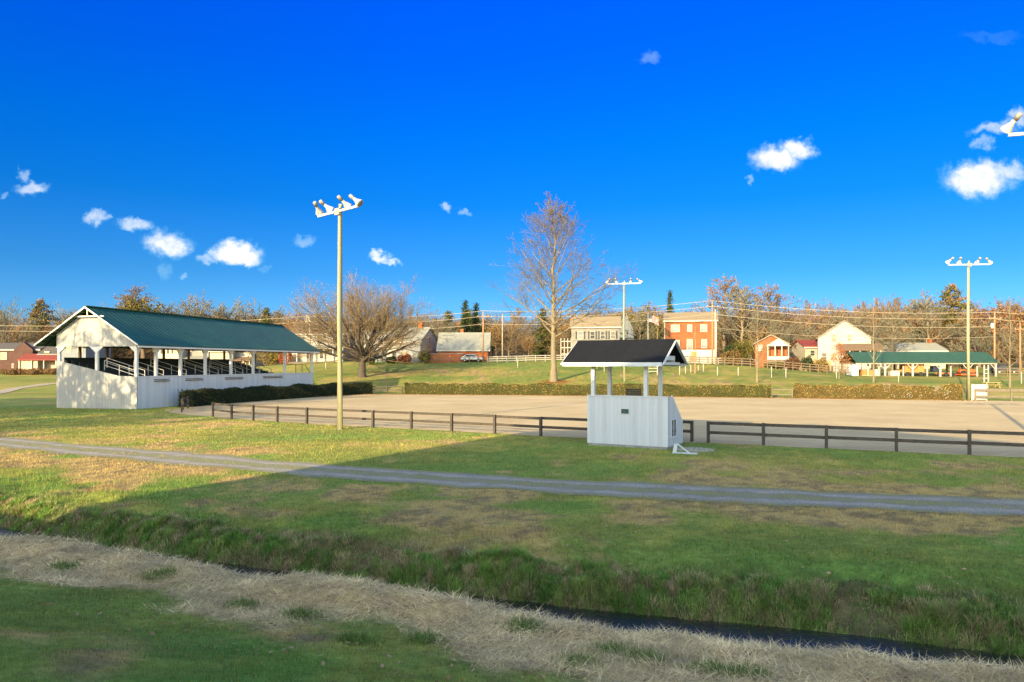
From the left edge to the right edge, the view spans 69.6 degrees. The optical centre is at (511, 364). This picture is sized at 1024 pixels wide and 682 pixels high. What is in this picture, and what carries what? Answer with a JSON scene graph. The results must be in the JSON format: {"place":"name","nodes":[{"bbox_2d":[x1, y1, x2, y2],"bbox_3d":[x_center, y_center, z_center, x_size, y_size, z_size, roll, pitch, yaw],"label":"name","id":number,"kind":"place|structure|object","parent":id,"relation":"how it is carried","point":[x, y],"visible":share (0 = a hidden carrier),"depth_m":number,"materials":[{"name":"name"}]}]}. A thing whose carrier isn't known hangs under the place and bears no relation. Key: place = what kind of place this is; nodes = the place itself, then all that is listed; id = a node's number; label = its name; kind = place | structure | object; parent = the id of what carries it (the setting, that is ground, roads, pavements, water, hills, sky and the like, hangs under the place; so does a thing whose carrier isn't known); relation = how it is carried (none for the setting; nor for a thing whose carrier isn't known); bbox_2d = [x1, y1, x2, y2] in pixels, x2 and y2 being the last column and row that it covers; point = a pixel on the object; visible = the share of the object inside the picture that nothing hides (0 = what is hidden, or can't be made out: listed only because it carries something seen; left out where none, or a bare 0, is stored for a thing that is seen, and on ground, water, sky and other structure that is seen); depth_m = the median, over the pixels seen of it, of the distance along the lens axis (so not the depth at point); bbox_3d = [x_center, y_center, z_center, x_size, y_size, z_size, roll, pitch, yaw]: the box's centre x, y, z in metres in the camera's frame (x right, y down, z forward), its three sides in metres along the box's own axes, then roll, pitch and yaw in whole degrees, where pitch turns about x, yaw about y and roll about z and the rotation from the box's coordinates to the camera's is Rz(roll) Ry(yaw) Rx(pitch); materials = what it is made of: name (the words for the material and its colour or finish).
{"place":"outdoors","nodes":[
{"label":"outdoors","id":0,"kind":"place"},
{"bbox_2d":[0,383,55,392],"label":"gravel path","id":1,"kind":"structure","parent":0,"point":[9,389],"depth_m":111.31,"materials":[{"name":"gravel"}]},
{"bbox_2d":[0,346,1023,681],"bbox_3d":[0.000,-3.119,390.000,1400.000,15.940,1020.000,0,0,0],"label":"ground","id":2,"kind":"structure","parent":0,"point":[530,370],"depth_m":18.69,"materials":[{"name":"green plant"}]},
{"bbox_2d":[0,368,23,374],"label":"shrub","id":3,"kind":"object","parent":2,"relation":"on","point":[11,371],"visible":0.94,"depth_m":139.05,"materials":[{"name":"brown plant"}]},
{"bbox_2d":[0,320,38,342],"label":"bare tree","id":4,"kind":"object","parent":2,"relation":"on","point":[22,339],"visible":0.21,"depth_m":166.53,"materials":[{"name":"brown plant"}]},
{"bbox_2d":[0,295,41,342],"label":"bare tree","id":5,"kind":"object","parent":2,"relation":"on","point":[4,322],"visible":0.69,"depth_m":165.19,"materials":[{"name":"brown plant"}]},
{"bbox_2d":[0,342,46,370],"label":"house","id":6,"kind":"structure","parent":2,"relation":"on","point":[11,354],"depth_m":149.97,"materials":[{"name":"brick"}]},
{"bbox_2d":[17,368,44,374],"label":"shrub","id":7,"kind":"object","parent":2,"relation":"on","point":[31,371],"visible":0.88,"depth_m":139.07,"materials":[{"name":"brown plant"}]},
{"bbox_2d":[17,346,56,368],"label":"house","id":8,"kind":"structure","parent":2,"relation":"on","point":[46,356],"depth_m":146.71,"materials":[{"name":"beige"}]},
{"bbox_2d":[23,298,61,337],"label":"pine tree","id":9,"kind":"object","parent":2,"relation":"on","point":[38,308],"visible":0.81,"depth_m":184.68,"materials":[{"name":"green plant"}]},
{"bbox_2d":[29,320,55,342],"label":"leafy tree","id":10,"kind":"object","parent":2,"relation":"on","point":[46,332],"visible":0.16,"depth_m":176.19,"materials":[{"name":"brown plant"}]},
{"bbox_2d":[27,304,75,341],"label":"bare tree","id":11,"kind":"object","parent":2,"relation":"on","point":[62,317],"visible":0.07,"depth_m":199.41,"materials":[{"name":"brown plant"}]},
{"bbox_2d":[56,347,110,361],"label":"house","id":12,"kind":"structure","parent":2,"relation":"on","point":[72,352],"depth_m":142.00,"materials":[{"name":"white"}]},
{"bbox_2d":[114,285,163,312],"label":"bare tree","id":13,"kind":"object","parent":2,"relation":"on","point":[135,293],"visible":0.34,"depth_m":204.00,"materials":[{"name":"brown plant"}]},
{"bbox_2d":[115,295,166,357],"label":"evergreen tree","id":14,"kind":"object","parent":2,"relation":"on","point":[130,306],"visible":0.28,"depth_m":182.56,"materials":[{"name":"green plant"}]},
{"bbox_2d":[158,350,185,358],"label":"house","id":15,"kind":"structure","parent":2,"relation":"on","point":[171,354],"depth_m":150.00,"materials":[{"name":"white"}]},
{"bbox_2d":[34,305,319,408],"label":"grandstand","id":16,"kind":"object","parent":2,"relation":"on","point":[134,382],"visible":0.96,"depth_m":70.46,"materials":[{"name":"white wood"}]},
{"bbox_2d":[156,295,231,319],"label":"bare tree","id":17,"kind":"object","parent":2,"relation":"on","point":[168,309],"visible":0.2,"depth_m":196.16,"materials":[{"name":"brown plant"}]},
{"bbox_2d":[182,350,209,358],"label":"house","id":18,"kind":"structure","parent":2,"relation":"on","point":[196,354],"depth_m":152.00,"materials":[{"name":"grey"}]},
{"bbox_2d":[183,292,224,318],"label":"bare tree","id":19,"kind":"object","parent":2,"relation":"on","point":[205,315],"visible":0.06,"depth_m":196.94,"materials":[{"name":"brown plant"}]},
{"bbox_2d":[185,295,255,319],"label":"bare tree","id":20,"kind":"object","parent":2,"relation":"on","point":[236,307],"visible":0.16,"depth_m":202.38,"materials":[{"name":"brown plant"}]},
{"bbox_2d":[208,351,236,358],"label":"house","id":21,"kind":"structure","parent":2,"relation":"on","point":[216,354],"depth_m":150.00,"materials":[{"name":"beige"}]},
{"bbox_2d":[219,304,277,323],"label":"bare tree","id":22,"kind":"object","parent":2,"relation":"on","point":[253,312],"visible":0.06,"depth_m":205.56,"materials":[{"name":"brown plant"}]},
{"bbox_2d":[233,349,265,366],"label":"house","id":23,"kind":"structure","parent":2,"relation":"on","point":[243,356],"depth_m":152.00,"materials":[{"name":"white"}]},
{"bbox_2d":[247,349,280,365],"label":"shrub","id":24,"kind":"object","parent":2,"relation":"on","point":[271,355],"visible":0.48,"depth_m":149.64,"materials":[{"name":"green plant"}]},
{"bbox_2d":[257,307,280,363],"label":"evergreen tree","id":25,"kind":"object","parent":2,"relation":"on","point":[265,311],"visible":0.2,"depth_m":189.71,"materials":[{"name":"green plant"}]},
{"bbox_2d":[177,381,372,406],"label":"hedge","id":26,"kind":"object","parent":2,"relation":"on","point":[204,396],"visible":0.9,"depth_m":81.20,"materials":[{"name":"green plant"}]},
{"bbox_2d":[287,315,354,363],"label":"house","id":27,"kind":"structure","parent":2,"relation":"on","point":[322,358],"depth_m":150.00,"materials":[{"name":"white"}]},
{"bbox_2d":[313,194,362,429],"bbox_3d":[-10.742,-2.882,44.921,4.563,14.564,0.948,0,0,40],"label":"light pole","id":28,"kind":"object","parent":2,"relation":"on","point":[339,210],"visible":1,"depth_m":45.00,"materials":[{"name":"brown wood"}]},
{"bbox_2d":[263,269,453,377],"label":"round tree","id":29,"kind":"object","parent":2,"relation":"on","point":[362,355],"visible":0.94,"depth_m":119.54,"materials":[{"name":"brown plant"}]},
{"bbox_2d":[212,402,586,435],"bbox_3d":[-9.432,3.596,47.382,32.076,1.408,1.101,0,0,32],"label":"arena fence","id":30,"kind":"object","parent":2,"relation":"on","point":[451,422],"visible":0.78,"depth_m":45.30,"materials":[{"name":"wood"}]},
{"bbox_2d":[384,322,437,361],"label":"house","id":31,"kind":"structure","parent":2,"relation":"on","point":[429,332],"depth_m":146.93,"materials":[{"name":"white"}]},
{"bbox_2d":[377,357,486,363],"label":"board fence","id":32,"kind":"object","parent":2,"relation":"on","point":[469,359],"visible":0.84,"depth_m":141.73,"materials":[{"name":"wood"}]},
{"bbox_2d":[410,312,459,351],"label":"bare tree","id":33,"kind":"object","parent":2,"relation":"on","point":[442,329],"visible":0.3,"depth_m":164.59,"materials":[{"name":"brown plant"}]},
{"bbox_2d":[42,557,846,681],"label":"grass tufts","id":34,"kind":"object","parent":2,"relation":"on","point":[364,638],"visible":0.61,"depth_m":11.17,"materials":[{"name":"plant"}]},
{"bbox_2d":[429,329,491,362],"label":"house","id":35,"kind":"structure","parent":2,"relation":"on","point":[463,343],"depth_m":145.64,"materials":[{"name":"red brick"}]},
{"bbox_2d":[456,300,473,331],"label":"evergreen tree","id":36,"kind":"object","parent":2,"relation":"on","point":[465,327],"visible":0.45,"depth_m":179.58,"materials":[{"name":"green plant"}]},
{"bbox_2d":[469,303,484,331],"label":"evergreen tree","id":37,"kind":"object","parent":2,"relation":"on","point":[476,320],"visible":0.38,"depth_m":183.52,"materials":[{"name":"green plant"}]},
{"bbox_2d":[485,321,507,355],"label":"leafy tree","id":38,"kind":"object","parent":2,"relation":"on","point":[495,332],"visible":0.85,"depth_m":179.19,"materials":[{"name":"brown plant"}]},
{"bbox_2d":[491,313,530,355],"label":"bare tree","id":39,"kind":"object","parent":2,"relation":"on","point":[509,349],"visible":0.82,"depth_m":179.31,"materials":[{"name":"brown plant"}]},
{"bbox_2d":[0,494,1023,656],"bbox_3d":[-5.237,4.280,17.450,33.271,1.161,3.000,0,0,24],"label":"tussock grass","id":40,"kind":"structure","parent":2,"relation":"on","point":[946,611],"depth_m":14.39,"materials":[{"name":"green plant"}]},
{"bbox_2d":[0,531,1023,681],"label":"straw litter","id":41,"kind":"object","parent":2,"relation":"on","point":[723,644],"visible":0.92,"depth_m":11.78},
{"bbox_2d":[0,291,1023,362],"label":"woodland","id":42,"kind":"object","parent":2,"relation":"on","point":[933,332],"visible":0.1,"depth_m":203.42,"materials":[{"name":"brown plant"}]},
{"bbox_2d":[0,489,1023,652],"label":"bank grass","id":43,"kind":"structure","parent":2,"relation":"on","point":[858,619],"depth_m":15.17,"materials":[{"name":"plant"}]},
{"bbox_2d":[0,436,1023,515],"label":"gravel lane","id":44,"kind":"structure","parent":2,"relation":"on","point":[980,506],"depth_m":24.01,"materials":[{"name":"grey gravel"}]},
{"bbox_2d":[9,477,1021,681],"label":"dead leaves","id":45,"kind":"object","parent":2,"relation":"on","point":[382,665],"visible":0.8,"depth_m":11.89,"materials":[{"name":"brown plant"}]},
{"bbox_2d":[499,312,533,355],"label":"bare tree","id":46,"kind":"object","parent":2,"relation":"on","point":[519,318],"visible":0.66,"depth_m":191.56,"materials":[{"name":"brown plant"}]},
{"bbox_2d":[517,334,538,357],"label":"leafy tree","id":47,"kind":"object","parent":2,"relation":"on","point":[528,343],"visible":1,"depth_m":164.37,"materials":[{"name":"brown plant"}]},
{"bbox_2d":[523,308,561,356],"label":"evergreen tree","id":48,"kind":"object","parent":2,"relation":"on","point":[543,334],"visible":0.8,"depth_m":174.31,"materials":[{"name":"green plant"}]},
{"bbox_2d":[545,324,570,354],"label":"bare tree","id":49,"kind":"object","parent":2,"relation":"on","point":[561,338],"visible":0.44,"depth_m":157.71,"materials":[{"name":"brown plant"}]},
{"bbox_2d":[484,192,643,381],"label":"tall tree","id":50,"kind":"object","parent":2,"relation":"on","point":[553,369],"visible":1,"depth_m":110.77,"materials":[{"name":"brown plant"}]},
{"bbox_2d":[403,382,771,397],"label":"hedge","id":51,"kind":"object","parent":2,"relation":"on","point":[684,390],"visible":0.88,"depth_m":93.98,"materials":[{"name":"green plant"}]},
{"bbox_2d":[561,316,634,354],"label":"house","id":52,"kind":"structure","parent":2,"relation":"on","point":[607,331],"depth_m":150.33,"materials":[{"name":"grey"}]},
{"bbox_2d":[487,355,734,364],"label":"board fence","id":53,"kind":"object","parent":2,"relation":"on","point":[516,358],"visible":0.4,"depth_m":140.85,"materials":[{"name":"wood"}]},
{"bbox_2d":[560,339,687,449],"bbox_3d":[5.710,1.480,37.021,5.395,5.440,3.865,0,0,30],"label":"judges booth","id":54,"kind":"object","parent":2,"relation":"on","point":[646,421],"visible":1,"depth_m":35.67,"materials":[{"name":"wood"}]},
{"bbox_2d":[671,418,676,437],"bbox_3d":[7.728,3.040,35.176,0.049,0.920,0.800,0,0,30],"label":"window","id":55,"kind":"structure","parent":54,"relation":"in","point":[674,420],"depth_m":35.16,"materials":[{"name":"white glass"}]},
{"bbox_2d":[606,278,641,381],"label":"light pole","id":56,"kind":"object","parent":2,"relation":"on","point":[624,283],"visible":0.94,"depth_m":109.39,"materials":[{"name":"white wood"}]},
{"bbox_2d":[620,313,634,338],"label":"house","id":57,"kind":"structure","parent":2,"relation":"on","point":[628,326],"depth_m":166.00,"materials":[{"name":"white"}]},
{"bbox_2d":[614,302,663,339],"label":"leafy tree","id":58,"kind":"object","parent":2,"relation":"on","point":[649,325],"visible":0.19,"depth_m":177.80,"materials":[{"name":"brown plant"}]},
{"bbox_2d":[621,308,658,339],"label":"bare tree","id":59,"kind":"object","parent":2,"relation":"on","point":[638,322],"visible":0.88,"depth_m":157.72,"materials":[{"name":"brown plant"}]},
{"bbox_2d":[317,379,977,400],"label":"fallen leaves","id":60,"kind":"object","parent":2,"relation":"on","point":[559,382],"visible":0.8,"depth_m":93.54,"materials":[{"name":"brown plant"}]},
{"bbox_2d":[662,289,674,336],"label":"evergreen tree","id":61,"kind":"object","parent":2,"relation":"on","point":[670,306],"visible":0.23,"depth_m":184.79,"materials":[{"name":"green plant"}]},
{"bbox_2d":[683,420,693,441],"bbox_3d":[8.937,3.604,38.295,1.015,1.392,0.187,0,0,31],"label":"arena fence","id":62,"kind":"object","parent":2,"relation":"on","point":[691,430],"visible":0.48,"depth_m":38.02,"materials":[{"name":"wood"}]},
{"bbox_2d":[663,312,717,363],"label":"house","id":63,"kind":"structure","parent":2,"relation":"on","point":[681,330],"depth_m":148.05,"materials":[{"name":"orange brick"}]},
{"bbox_2d":[720,348,742,364],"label":"shrub","id":64,"kind":"object","parent":2,"relation":"on","point":[728,353],"visible":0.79,"depth_m":138.68,"materials":[{"name":"brown plant"}]},
{"bbox_2d":[690,274,780,361],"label":"bare tree","id":65,"kind":"object","parent":2,"relation":"on","point":[724,287],"visible":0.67,"depth_m":184.28,"materials":[{"name":"brown plant"}]},
{"bbox_2d":[727,333,754,365],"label":"leafy tree","id":66,"kind":"object","parent":2,"relation":"on","point":[743,351],"visible":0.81,"depth_m":150.91,"materials":[{"name":"green plant"}]},
{"bbox_2d":[715,280,780,364],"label":"bare tree","id":67,"kind":"object","parent":2,"relation":"on","point":[745,297],"visible":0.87,"depth_m":179.68,"materials":[{"name":"brown plant"}]},
{"bbox_2d":[746,300,771,381],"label":"young tree","id":68,"kind":"object","parent":2,"relation":"on","point":[761,351],"visible":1,"depth_m":106.37,"materials":[{"name":"brown plant"}]},
{"bbox_2d":[744,322,778,348],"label":"leafy tree","id":69,"kind":"object","parent":2,"relation":"on","point":[763,335],"visible":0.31,"depth_m":178.27,"materials":[{"name":"brown plant"}]},
{"bbox_2d":[685,356,848,373],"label":"board fence","id":70,"kind":"object","parent":2,"relation":"on","point":[767,365],"visible":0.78,"depth_m":131.43,"materials":[{"name":"wood"}]},
{"bbox_2d":[753,334,789,369],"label":"house","id":71,"kind":"structure","parent":2,"relation":"on","point":[777,350],"depth_m":141.84,"materials":[{"name":"orange brick"}]},
{"bbox_2d":[735,280,810,332],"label":"bare tree","id":72,"kind":"object","parent":2,"relation":"on","point":[776,297],"visible":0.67,"depth_m":189.51,"materials":[{"name":"brown plant"}]},
{"bbox_2d":[756,314,818,361],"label":"bare tree","id":73,"kind":"object","parent":2,"relation":"on","point":[789,330],"visible":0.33,"depth_m":164.50,"materials":[{"name":"brown plant"}]},
{"bbox_2d":[784,356,800,370],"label":"shrub","id":74,"kind":"object","parent":2,"relation":"on","point":[794,360],"visible":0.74,"depth_m":133.62,"materials":[{"name":"brown plant"}]},
{"bbox_2d":[777,311,824,356],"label":"bare tree","id":75,"kind":"object","parent":2,"relation":"on","point":[802,329],"visible":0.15,"depth_m":167.90,"materials":[{"name":"brown plant"}]},
{"bbox_2d":[789,340,816,370],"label":"house","id":76,"kind":"structure","parent":2,"relation":"on","point":[805,348],"depth_m":147.39,"materials":[{"name":"beige"}]},
{"bbox_2d":[787,321,825,357],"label":"bare tree","id":77,"kind":"object","parent":2,"relation":"on","point":[812,337],"visible":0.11,"depth_m":152.06,"materials":[{"name":"brown plant"}]},
{"bbox_2d":[800,355,813,371],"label":"shrub","id":78,"kind":"object","parent":2,"relation":"on","point":[808,361],"visible":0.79,"depth_m":133.70,"materials":[{"name":"green plant"}]},
{"bbox_2d":[812,357,828,371],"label":"shrub","id":79,"kind":"object","parent":2,"relation":"on","point":[820,361],"visible":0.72,"depth_m":136.50,"materials":[{"name":"brown plant"}]},
{"bbox_2d":[824,337,850,378],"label":"young tree","id":80,"kind":"object","parent":2,"relation":"on","point":[839,351],"visible":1,"depth_m":112.59,"materials":[{"name":"brown plant"}]},
{"bbox_2d":[815,320,882,371],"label":"house","id":81,"kind":"structure","parent":2,"relation":"on","point":[842,331],"depth_m":140.31,"materials":[{"name":"white"}]},
{"bbox_2d":[811,307,894,350],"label":"bare tree","id":82,"kind":"object","parent":2,"relation":"on","point":[862,326],"visible":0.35,"depth_m":176.96,"materials":[{"name":"brown plant"}]},
{"bbox_2d":[707,421,1023,454],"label":"arena fence","id":83,"kind":"object","parent":2,"relation":"on","point":[969,442],"visible":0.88,"depth_m":34.20,"materials":[{"name":"wood"}]},
{"bbox_2d":[863,295,883,381],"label":"young tree","id":84,"kind":"object","parent":2,"relation":"on","point":[874,352],"visible":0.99,"depth_m":108.08,"materials":[{"name":"brown plant"}]},
{"bbox_2d":[793,383,963,399],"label":"hedge","id":85,"kind":"object","parent":2,"relation":"on","point":[951,391],"visible":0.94,"depth_m":84.28,"materials":[{"name":"green plant"}]},
{"bbox_2d":[872,308,917,369],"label":"bare tree","id":86,"kind":"object","parent":2,"relation":"on","point":[891,336],"visible":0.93,"depth_m":151.88,"materials":[{"name":"brown plant"}]},
{"bbox_2d":[881,321,918,342],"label":"leafy tree","id":87,"kind":"object","parent":2,"relation":"on","point":[909,330],"visible":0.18,"depth_m":173.99,"materials":[{"name":"brown plant"}]},
{"bbox_2d":[875,339,948,368],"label":"house","id":88,"kind":"structure","parent":2,"relation":"on","point":[929,346],"depth_m":161.39,"materials":[{"name":"beige"}]},
{"bbox_2d":[840,352,998,376],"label":"pavilion","id":89,"kind":"structure","parent":2,"relation":"on","point":[907,358],"depth_m":125.38,"materials":[{"name":"dark green metal"},{"name":"white wood"},{"name":"concrete"}]},
{"bbox_2d":[894,289,970,343],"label":"bare tree","id":90,"kind":"object","parent":2,"relation":"on","point":[926,314],"visible":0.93,"depth_m":164.69,"materials":[{"name":"brown plant"}]},
{"bbox_2d":[931,282,973,366],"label":"pine tree","id":91,"kind":"object","parent":2,"relation":"on","point":[947,295],"visible":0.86,"depth_m":169.22,"materials":[{"name":"green plant"}]},
{"bbox_2d":[955,364,978,375],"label":"tractor","id":92,"kind":"object","parent":2,"relation":"on","point":[961,372],"visible":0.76,"depth_m":125.42,"materials":[{"name":"orange paint"}]},
{"bbox_2d":[945,257,992,399],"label":"light pole","id":93,"kind":"object","parent":2,"relation":"on","point":[968,264],"visible":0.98,"depth_m":83.27,"materials":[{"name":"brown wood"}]},
{"bbox_2d":[971,384,986,400],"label":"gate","id":94,"kind":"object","parent":2,"relation":"on","point":[978,386],"visible":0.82,"depth_m":80.87,"materials":[{"name":"wood"}]},
{"bbox_2d":[942,311,1018,367],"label":"bare tree","id":95,"kind":"object","parent":2,"relation":"on","point":[984,345],"visible":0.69,"depth_m":163.80,"materials":[{"name":"brown plant"}]},
{"bbox_2d":[963,298,1023,361],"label":"tree","id":96,"kind":"object","parent":2,"relation":"on","point":[1004,313],"visible":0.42,"depth_m":189.10,"materials":[{"name":"brown plant"}]},
{"bbox_2d":[974,389,1023,400],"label":"arena fence","id":97,"kind":"object","parent":2,"relation":"on","point":[986,396],"visible":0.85,"depth_m":79.91,"materials":[{"name":"wood"}]},
{"bbox_2d":[984,326,1023,367],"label":"bare tree","id":98,"kind":"object","parent":2,"relation":"on","point":[1015,351],"visible":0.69,"depth_m":160.63,"materials":[{"name":"brown plant"}]},
{"bbox_2d":[996,296,1023,386],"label":"young tree","id":99,"kind":"object","parent":2,"relation":"on","point":[1010,349],"visible":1,"depth_m":99.94,"materials":[{"name":"brown plant"}]},
{"bbox_2d":[1000,112,1023,136],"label":"light pole","id":100,"kind":"object","parent":2,"relation":"on","point":[1007,128],"visible":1,"depth_m":32.37,"materials":[{"name":"white metal"}]},
{"bbox_2d":[0,527,1023,670],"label":"creek water","id":101,"kind":"structure","parent":0,"point":[734,630],"depth_m":12.78,"materials":[{"name":"black liquid"}]},
{"bbox_2d":[0,0,1023,348],"label":"sky","id":102,"kind":"structure","parent":0,"point":[840,151],"materials":[{"name":"blue"}]},
{"bbox_2d":[163,394,1023,456],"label":"arena sand","id":103,"kind":"structure","parent":0,"point":[980,415],"depth_m":56.30,"materials":[{"name":"beige sand"}]},
{"bbox_2d":[899,364,923,375],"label":"farm wagon","id":104,"kind":"object","parent":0,"point":[919,370],"visible":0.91,"depth_m":125.54,"materials":[{"name":"yellow wood"}]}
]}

